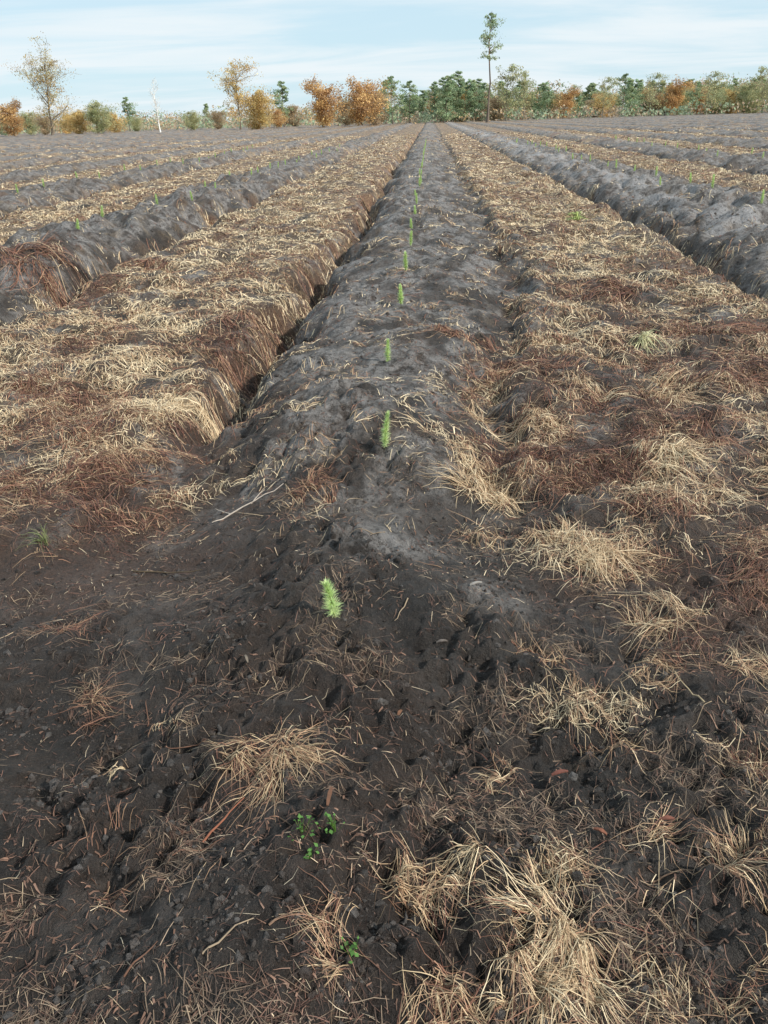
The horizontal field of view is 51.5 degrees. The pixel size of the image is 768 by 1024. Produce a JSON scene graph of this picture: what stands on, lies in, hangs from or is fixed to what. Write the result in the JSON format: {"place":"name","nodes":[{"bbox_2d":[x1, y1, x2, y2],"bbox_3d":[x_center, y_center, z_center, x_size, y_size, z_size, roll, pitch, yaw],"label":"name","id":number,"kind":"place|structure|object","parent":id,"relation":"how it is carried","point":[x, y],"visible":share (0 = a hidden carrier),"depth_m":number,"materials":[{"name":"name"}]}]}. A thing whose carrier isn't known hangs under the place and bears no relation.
{"place":"outdoors","nodes":[
{"label":"outdoors","id":0,"kind":"place"},
{"bbox_2d":[0,109,767,1023],"bbox_3d":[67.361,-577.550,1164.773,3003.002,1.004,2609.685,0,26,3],"label":"ground","id":1,"kind":"structure","parent":0,"point":[610,181],"depth_m":3.27,"materials":[{"name":"soil"}]},
{"bbox_2d":[0,96,33,135],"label":"autumn oak tree","id":2,"kind":"object","parent":1,"relation":"on","point":[8,117],"visible":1,"depth_m":178.05,"materials":[{"name":"orange plant"}]},
{"bbox_2d":[14,110,39,134],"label":"autumn oak tree","id":3,"kind":"object","parent":1,"relation":"on","point":[31,127],"visible":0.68,"depth_m":202.00,"materials":[{"name":"green plant"}]},
{"bbox_2d":[0,357,81,401],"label":"rusty heather clump","id":4,"kind":"object","parent":1,"relation":"on","point":[29,384],"visible":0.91,"depth_m":5.70,"materials":[{"name":"brown plant"}]},
{"bbox_2d":[30,113,54,134],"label":"autumn oak tree","id":5,"kind":"object","parent":1,"relation":"on","point":[44,128],"visible":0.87,"depth_m":192.24,"materials":[{"name":"brown plant"}]},
{"bbox_2d":[4,31,81,134],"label":"sparse birch tree","id":6,"kind":"object","parent":1,"relation":"on","point":[45,80],"visible":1,"depth_m":176.04,"materials":[{"name":"brown plant"}]},
{"bbox_2d":[0,455,95,524],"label":"rusty heather clump","id":7,"kind":"object","parent":1,"relation":"on","point":[25,491],"visible":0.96,"depth_m":4.09,"materials":[{"name":"brown plant"}]},
{"bbox_2d":[0,229,113,306],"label":"rusty heather clump","id":8,"kind":"object","parent":1,"relation":"on","point":[33,246],"visible":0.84,"depth_m":9.50,"materials":[{"name":"brown plant"}]},
{"bbox_2d":[23,603,106,645],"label":"rusty heather clump","id":9,"kind":"object","parent":1,"relation":"on","point":[75,626],"visible":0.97,"depth_m":2.94,"materials":[{"name":"brown plant"}]},
{"bbox_2d":[53,111,77,133],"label":"autumn oak tree","id":10,"kind":"object","parent":1,"relation":"on","point":[63,125],"visible":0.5,"depth_m":205.92,"materials":[{"name":"orange plant"}]},
{"bbox_2d":[60,107,91,133],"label":"autumn oak tree","id":11,"kind":"object","parent":1,"relation":"on","point":[79,121],"visible":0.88,"depth_m":187.24,"materials":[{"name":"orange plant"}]},
{"bbox_2d":[49,668,137,732],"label":"dry grass tuft","id":12,"kind":"object","parent":1,"relation":"on","point":[87,695],"visible":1,"depth_m":2.62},
{"bbox_2d":[82,100,120,133],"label":"autumn oak tree","id":13,"kind":"object","parent":1,"relation":"on","point":[94,115],"visible":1,"depth_m":182.40,"materials":[{"name":"green plant"}]},
{"bbox_2d":[53,793,149,917],"bbox_3d":[-0.669,0.863,2.043,0.274,0.100,0.416,-23,34,-37],"label":"dry grass tuft","id":14,"kind":"object","parent":1,"relation":"on","point":[107,895],"visible":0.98,"depth_m":2.04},
{"bbox_2d":[8,438,205,550],"bbox_3d":[-1.496,-0.121,4.170,1.089,0.193,1.392,0,26,3],"label":"rusty heather clump","id":15,"kind":"object","parent":1,"relation":"on","point":[72,467],"visible":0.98,"depth_m":4.31,"materials":[{"name":"brown plant"}]},
{"bbox_2d":[15,398,201,449],"bbox_3d":[-1.782,-0.526,4.946,1.336,0.262,0.976,0,26,3],"label":"rusty heather clump","id":16,"kind":"object","parent":1,"relation":"on","point":[88,427],"visible":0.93,"depth_m":4.84,"materials":[{"name":"brown plant"}]},
{"bbox_2d":[101,111,130,132],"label":"autumn oak tree","id":17,"kind":"object","parent":1,"relation":"on","point":[115,117],"visible":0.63,"depth_m":196.26,"materials":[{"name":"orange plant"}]},
{"bbox_2d":[120,97,137,130],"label":"pine tree","id":18,"kind":"object","parent":1,"relation":"on","point":[130,108],"visible":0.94,"depth_m":217.65,"materials":[{"name":"green plant"}]},
{"bbox_2d":[95,256,202,272],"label":"rusty heather clump","id":19,"kind":"object","parent":1,"relation":"on","point":[148,262],"visible":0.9,"depth_m":10.53,"materials":[{"name":"brown plant"}]},
{"bbox_2d":[177,110,202,129],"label":"autumn oak tree","id":20,"kind":"object","parent":1,"relation":"on","point":[192,118],"visible":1,"depth_m":203.32,"materials":[{"name":"green plant"}]},
{"bbox_2d":[143,387,248,440],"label":"dry grass tuft","id":21,"kind":"object","parent":1,"relation":"on","point":[203,411],"visible":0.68,"depth_m":5.33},
{"bbox_2d":[203,110,229,128],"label":"autumn oak tree","id":22,"kind":"object","parent":1,"relation":"on","point":[217,117],"visible":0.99,"depth_m":208.08,"materials":[{"name":"brown plant"}]},
{"bbox_2d":[207,56,263,129],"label":"sparse oak tree","id":23,"kind":"object","parent":1,"relation":"on","point":[235,87],"visible":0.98,"depth_m":173.46,"materials":[{"name":"orange plant"}]},
{"bbox_2d":[195,345,284,400],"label":"rusty heather clump","id":24,"kind":"object","parent":1,"relation":"on","point":[228,367],"visible":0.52,"depth_m":6.52,"materials":[{"name":"brown plant"}]},
{"bbox_2d":[235,84,279,128],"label":"autumn oak tree","id":25,"kind":"object","parent":1,"relation":"on","point":[260,106],"visible":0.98,"depth_m":178.74,"materials":[{"name":"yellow plant"}]},
{"bbox_2d":[197,305,323,357],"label":"rusty heather clump","id":26,"kind":"object","parent":1,"relation":"on","point":[228,317],"visible":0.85,"depth_m":7.38,"materials":[{"name":"brown plant"}]},
{"bbox_2d":[186,716,356,830],"bbox_3d":[-0.316,0.717,2.187,0.544,0.105,0.414,0,26,3],"label":"dry grass tuft","id":27,"kind":"object","parent":1,"relation":"on","point":[241,741],"visible":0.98,"depth_m":2.20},
{"bbox_2d":[266,108,288,127],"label":"autumn oak tree","id":28,"kind":"object","parent":1,"relation":"on","point":[278,123],"visible":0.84,"depth_m":202.65,"materials":[{"name":"orange plant"}]},
{"bbox_2d":[268,80,294,126],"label":"pine tree","id":29,"kind":"object","parent":1,"relation":"on","point":[281,92],"visible":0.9,"depth_m":205.45,"materials":[{"name":"green plant"}]},
{"bbox_2d":[279,103,307,126],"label":"autumn oak tree","id":30,"kind":"object","parent":1,"relation":"on","point":[292,116],"visible":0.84,"depth_m":211.37,"materials":[{"name":"brown plant"}]},
{"bbox_2d":[240,710,350,788],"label":"dry grass tuft","id":31,"kind":"object","parent":1,"relation":"on","point":[286,755],"visible":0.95,"depth_m":2.21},
{"bbox_2d":[257,455,354,509],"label":"dry grass tuft","id":32,"kind":"object","parent":1,"relation":"on","point":[309,483],"visible":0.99,"depth_m":3.87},
{"bbox_2d":[261,867,370,1023],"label":"dry grass tuft","id":33,"kind":"object","parent":1,"relation":"on","point":[322,922],"visible":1,"depth_m":1.73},
{"bbox_2d":[299,74,352,126],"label":"autumn oak tree","id":34,"kind":"object","parent":1,"relation":"on","point":[323,109],"visible":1,"depth_m":177.97,"materials":[{"name":"orange plant"}]},
{"bbox_2d":[319,577,343,617],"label":"pine seedling","id":35,"kind":"object","parent":1,"relation":"on","point":[331,604],"visible":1,"depth_m":2.76,"materials":[{"name":"green plant"}]},
{"bbox_2d":[333,98,354,125],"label":"autumn oak tree","id":36,"kind":"object","parent":1,"relation":"on","point":[345,120],"visible":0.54,"depth_m":210.36,"materials":[{"name":"brown plant"}]},
{"bbox_2d":[340,936,358,963],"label":"green weed","id":37,"kind":"object","parent":1,"relation":"on","point":[351,947],"visible":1,"depth_m":1.69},
{"bbox_2d":[339,74,391,125],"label":"autumn oak tree","id":38,"kind":"object","parent":1,"relation":"on","point":[360,100],"visible":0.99,"depth_m":181.78,"materials":[{"name":"orange plant"}]},
{"bbox_2d":[350,87,399,124],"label":"autumn oak tree","id":39,"kind":"object","parent":1,"relation":"on","point":[378,118],"visible":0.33,"depth_m":192.02,"materials":[{"name":"orange plant"}]},
{"bbox_2d":[0,124,767,1023],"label":"dry grass","id":40,"kind":"structure","parent":1,"relation":"on","point":[468,446],"depth_m":4.20,"materials":[{"name":"plant"}]},
{"bbox_2d":[0,187,767,1023],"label":"soil crumbs","id":41,"kind":"object","parent":1,"relation":"on","point":[292,897],"visible":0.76,"depth_m":2.13,"materials":[{"name":"soil"}]},
{"bbox_2d":[0,74,767,134],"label":"distant wood","id":42,"kind":"object","parent":1,"relation":"on","point":[233,122],"visible":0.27,"depth_m":222.43,"materials":[{"name":"green plant"}]},
{"bbox_2d":[379,410,390,446],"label":"pine seedling","id":43,"kind":"object","parent":1,"relation":"on","point":[385,429],"visible":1,"depth_m":4.16,"materials":[{"name":"green plant"}]},
{"bbox_2d":[380,76,403,123],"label":"pine tree","id":44,"kind":"object","parent":1,"relation":"on","point":[391,81],"visible":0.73,"depth_m":208.86,"materials":[{"name":"green plant"}]},
{"bbox_2d":[396,80,421,122],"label":"pine tree","id":45,"kind":"object","parent":1,"relation":"on","point":[416,99],"visible":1,"depth_m":213.32,"materials":[{"name":"green plant"}]},
{"bbox_2d":[346,829,493,950],"bbox_3d":[0.088,0.884,1.873,0.343,0.116,0.262,13,30,26],"label":"dry grass tuft","id":46,"kind":"object","parent":1,"relation":"on","point":[425,897],"visible":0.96,"depth_m":1.87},
{"bbox_2d":[425,81,443,121],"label":"pine tree","id":47,"kind":"object","parent":1,"relation":"on","point":[435,95],"visible":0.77,"depth_m":221.64,"materials":[{"name":"green plant"}]},
{"bbox_2d":[432,74,459,121],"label":"pine tree","id":48,"kind":"object","parent":1,"relation":"on","point":[441,104],"visible":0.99,"depth_m":207.87,"materials":[{"name":"green plant"}]},
{"bbox_2d":[392,937,501,1023],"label":"dry grass tuft","id":49,"kind":"object","parent":1,"relation":"on","point":[446,992],"visible":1,"depth_m":1.66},
{"bbox_2d":[440,80,461,121],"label":"pine tree","id":50,"kind":"object","parent":1,"relation":"on","point":[452,101],"visible":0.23,"depth_m":214.12,"materials":[{"name":"green plant"}]},
{"bbox_2d":[417,323,504,352],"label":"rusty heather clump","id":51,"kind":"object","parent":1,"relation":"on","point":[451,330],"visible":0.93,"depth_m":6.27,"materials":[{"name":"brown plant"}]},
{"bbox_2d":[452,71,469,121],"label":"pine tree","id":52,"kind":"object","parent":1,"relation":"on","point":[461,82],"visible":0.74,"depth_m":215.21,"materials":[{"name":"green plant"}]},
{"bbox_2d":[459,79,484,120],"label":"pine tree","id":53,"kind":"object","parent":1,"relation":"on","point":[471,97],"visible":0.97,"depth_m":211.63,"materials":[{"name":"green plant"}]},
{"bbox_2d":[406,453,541,518],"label":"dry grass tuft","id":54,"kind":"object","parent":1,"relation":"on","point":[499,500],"visible":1,"depth_m":4.00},
{"bbox_2d":[453,393,514,434],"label":"dry grass tuft","id":55,"kind":"object","parent":1,"relation":"on","point":[474,414],"visible":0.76,"depth_m":5.16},
{"bbox_2d":[477,82,495,120],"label":"pine tree","id":56,"kind":"object","parent":1,"relation":"on","point":[481,91],"visible":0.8,"depth_m":219.58,"materials":[{"name":"green plant"}]},
{"bbox_2d":[479,12,505,121],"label":"tall pine tree","id":57,"kind":"object","parent":1,"relation":"on","point":[492,27],"visible":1,"depth_m":176.42,"materials":[{"name":"green plant"}]},
{"bbox_2d":[468,748,521,797],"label":"dry grass tuft","id":58,"kind":"object","parent":1,"relation":"on","point":[493,778],"visible":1,"depth_m":2.28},
{"bbox_2d":[482,94,511,120],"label":"autumn oak tree","id":59,"kind":"object","parent":1,"relation":"on","point":[495,103],"visible":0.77,"depth_m":214.04,"materials":[{"name":"brown plant"}]},
{"bbox_2d":[474,361,521,387],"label":"dry grass tuft","id":60,"kind":"object","parent":1,"relation":"on","point":[493,373],"visible":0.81,"depth_m":5.74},
{"bbox_2d":[486,64,523,120],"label":"thin birch tree","id":61,"kind":"object","parent":1,"relation":"on","point":[507,78],"visible":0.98,"depth_m":208.01,"materials":[{"name":"green plant"}]},
{"bbox_2d":[501,70,535,119],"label":"thin birch tree","id":62,"kind":"object","parent":1,"relation":"on","point":[524,75],"visible":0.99,"depth_m":208.96,"materials":[{"name":"green plant"}]},
{"bbox_2d":[400,811,641,1019],"bbox_3d":[0.351,0.917,1.872,0.594,0.174,0.388,21,34,38],"label":"dry grass tuft","id":63,"kind":"object","parent":1,"relation":"on","point":[551,927],"visible":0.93,"depth_m":1.83,"materials":[{"name":"plant"}]},
{"bbox_2d":[451,914,599,1023],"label":"dry grass tuft","id":64,"kind":"object","parent":1,"relation":"on","point":[504,1001],"visible":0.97,"depth_m":1.70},
{"bbox_2d":[483,441,584,473],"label":"rusty heather clump","id":65,"kind":"object","parent":1,"relation":"on","point":[538,447],"visible":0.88,"depth_m":4.32,"materials":[{"name":"brown plant"}]},
{"bbox_2d":[485,397,593,447],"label":"dry grass tuft","id":66,"kind":"object","parent":1,"relation":"on","point":[524,421],"visible":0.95,"depth_m":4.83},
{"bbox_2d":[500,633,584,668],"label":"dry grass tuft","id":67,"kind":"object","parent":1,"relation":"on","point":[544,661],"visible":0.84,"depth_m":2.74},
{"bbox_2d":[506,346,584,380],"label":"rusty heather clump","id":68,"kind":"object","parent":1,"relation":"on","point":[563,363],"visible":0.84,"depth_m":5.77,"materials":[{"name":"brown plant"}]},
{"bbox_2d":[540,91,556,118],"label":"pine tree","id":69,"kind":"object","parent":1,"relation":"on","point":[547,100],"visible":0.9,"depth_m":226.09,"materials":[{"name":"green plant"}]},
{"bbox_2d":[543,330,582,345],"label":"clump","id":70,"kind":"object","parent":1,"relation":"on","point":[559,338],"visible":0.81,"depth_m":6.40,"materials":[{"name":"brown plant"}]},
{"bbox_2d":[547,85,582,117],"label":"autumn oak tree","id":71,"kind":"object","parent":1,"relation":"on","point":[566,100],"visible":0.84,"depth_m":223.60,"materials":[{"name":"orange plant"}]},
{"bbox_2d":[501,505,632,560],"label":"dry grass tuft","id":72,"kind":"object","parent":1,"relation":"on","point":[559,534],"visible":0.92,"depth_m":3.51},
{"bbox_2d":[481,908,654,1023],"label":"dry grass tuft","id":73,"kind":"object","parent":1,"relation":"on","point":[591,999],"visible":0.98,"depth_m":1.72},
{"bbox_2d":[553,368,646,407],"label":"dry grass tuft","id":74,"kind":"object","parent":1,"relation":"on","point":[576,379],"visible":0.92,"depth_m":5.15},
{"bbox_2d":[590,92,618,116],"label":"autumn oak tree","id":75,"kind":"object","parent":1,"relation":"on","point":[601,105],"visible":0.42,"depth_m":227.88,"materials":[{"name":"orange plant"}]},
{"bbox_2d":[592,76,620,117],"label":"thin birch tree","id":76,"kind":"object","parent":1,"relation":"on","point":[608,80],"visible":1,"depth_m":207.66,"materials":[{"name":"green plant"}]},
{"bbox_2d":[553,700,660,771],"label":"dry grass tuft","id":77,"kind":"object","parent":1,"relation":"on","point":[612,746],"visible":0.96,"depth_m":2.41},
{"bbox_2d":[545,274,672,312],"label":"rusty heather clump","id":78,"kind":"object","parent":1,"relation":"on","point":[618,290],"visible":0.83,"depth_m":8.01,"materials":[{"name":"brown plant"}]},
{"bbox_2d":[542,527,677,594],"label":"dry grass tuft","id":79,"kind":"object","parent":1,"relation":"on","point":[597,557],"visible":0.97,"depth_m":3.35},
{"bbox_2d":[610,73,634,114],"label":"pine tree","id":80,"kind":"object","parent":1,"relation":"on","point":[623,86],"visible":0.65,"depth_m":238.93,"materials":[{"name":"green plant"}]},
{"bbox_2d":[620,79,641,116],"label":"pine tree","id":81,"kind":"object","parent":1,"relation":"on","point":[631,95],"visible":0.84,"depth_m":216.65,"materials":[{"name":"green plant"}]},
{"bbox_2d":[624,79,649,115],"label":"pine tree","id":82,"kind":"object","parent":1,"relation":"on","point":[639,84],"visible":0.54,"depth_m":227.31,"materials":[{"name":"green plant"}]},
{"bbox_2d":[619,329,669,354],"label":"green grass clump","id":83,"kind":"object","parent":1,"relation":"on","point":[641,340],"visible":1,"depth_m":6.26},
{"bbox_2d":[635,72,669,115],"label":"thin birch tree","id":84,"kind":"object","parent":1,"relation":"on","point":[649,93],"visible":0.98,"depth_m":206.66,"materials":[{"name":"green plant"}]},
{"bbox_2d":[580,480,736,542],"bbox_3d":[1.275,-0.035,3.737,0.601,0.112,0.572,19,33,35],"label":"rusty heather clump","id":85,"kind":"object","parent":1,"relation":"on","point":[656,504],"visible":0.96,"depth_m":3.73,"materials":[{"name":"brown plant"}]},
{"bbox_2d":[624,653,700,702],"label":"dry grass tuft","id":86,"kind":"object","parent":1,"relation":"on","point":[655,682],"visible":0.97,"depth_m":2.66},
{"bbox_2d":[604,585,731,664],"bbox_3d":[1.050,0.371,2.987,0.519,0.109,0.589,0,26,3],"label":"dry grass tuft","id":87,"kind":"object","parent":1,"relation":"on","point":[665,620],"visible":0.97,"depth_m":2.96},
{"bbox_2d":[618,367,724,408],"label":"dry grass tuft","id":88,"kind":"object","parent":1,"relation":"on","point":[668,395],"visible":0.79,"depth_m":5.31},
{"bbox_2d":[652,74,694,114],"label":"autumn oak tree","id":89,"kind":"object","parent":1,"relation":"on","point":[675,96],"visible":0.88,"depth_m":219.35,"materials":[{"name":"orange plant"}]},
{"bbox_2d":[625,433,731,488],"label":"dry grass tuft","id":90,"kind":"object","parent":1,"relation":"on","point":[671,447],"visible":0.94,"depth_m":4.13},
{"bbox_2d":[613,793,767,916],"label":"dry grass tuft","id":91,"kind":"object","parent":1,"relation":"on","point":[657,834],"visible":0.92,"depth_m":2.02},
{"bbox_2d":[622,948,767,1023],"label":"dry grass tuft","id":92,"kind":"object","parent":1,"relation":"on","point":[739,998],"visible":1,"depth_m":1.69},
{"bbox_2d":[685,81,705,114],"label":"tree","id":93,"kind":"object","parent":1,"relation":"on","point":[699,84],"visible":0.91,"depth_m":213.65,"materials":[{"name":"green plant"}]},
{"bbox_2d":[687,78,707,112],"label":"autumn oak tree","id":94,"kind":"object","parent":1,"relation":"on","point":[700,100],"visible":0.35,"depth_m":226.12,"materials":[{"name":"green plant"}]},
{"bbox_2d":[644,405,764,464],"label":"dry grass clump","id":95,"kind":"object","parent":1,"relation":"on","point":[705,423],"visible":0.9,"depth_m":4.51,"materials":[{"name":"brown plant"}]},
{"bbox_2d":[692,71,728,114],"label":"thin birch tree","id":96,"kind":"object","parent":1,"relation":"on","point":[708,86],"visible":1,"depth_m":205.83,"materials":[{"name":"green plant"}]},
{"bbox_2d":[655,356,767,405],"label":"rusty heather clump","id":97,"kind":"object","parent":1,"relation":"on","point":[744,381],"visible":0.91,"depth_m":5.36,"materials":[{"name":"brown plant"}]},
{"bbox_2d":[660,316,767,351],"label":"rusty heather clump","id":98,"kind":"object","parent":1,"relation":"on","point":[743,330],"visible":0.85,"depth_m":6.42,"materials":[{"name":"brown plant"}]},
{"bbox_2d":[703,89,738,113],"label":"autumn oak tree","id":99,"kind":"object","parent":1,"relation":"on","point":[719,97],"visible":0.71,"depth_m":213.20,"materials":[{"name":"green plant"}]},
{"bbox_2d":[718,87,741,113],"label":"autumn oak tree","id":100,"kind":"object","parent":1,"relation":"on","point":[730,94],"visible":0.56,"depth_m":217.28,"materials":[{"name":"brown plant"}]},
{"bbox_2d":[696,639,767,692],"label":"dry grass tuft","id":101,"kind":"object","parent":1,"relation":"on","point":[744,665],"visible":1,"depth_m":2.69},
{"bbox_2d":[698,527,767,608],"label":"rusty heather clump","id":102,"kind":"object","parent":1,"relation":"on","point":[753,556],"visible":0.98,"depth_m":3.27,"materials":[{"name":"brown plant"}]},
{"bbox_2d":[727,450,767,500],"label":"dry grass tuft","id":103,"kind":"object","parent":1,"relation":"on","point":[764,486],"visible":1,"depth_m":4.02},
{"bbox_2d":[735,89,763,112],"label":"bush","id":104,"kind":"object","parent":1,"relation":"on","point":[753,96],"visible":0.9,"depth_m":209.35,"materials":[{"name":"green plant"}]},
{"bbox_2d":[733,81,765,112],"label":"autumn oak tree","id":105,"kind":"object","parent":1,"relation":"on","point":[745,89],"visible":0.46,"depth_m":213.66,"materials":[{"name":"green plant"}]},
{"bbox_2d":[746,66,767,111],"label":"thin birch tree","id":106,"kind":"object","parent":1,"relation":"on","point":[761,76],"visible":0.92,"depth_m":207.76,"materials":[{"name":"green plant"}]},
{"bbox_2d":[0,0,767,128],"label":"sky","id":107,"kind":"structure","parent":0,"point":[117,48],"materials":[{"name":"white"}]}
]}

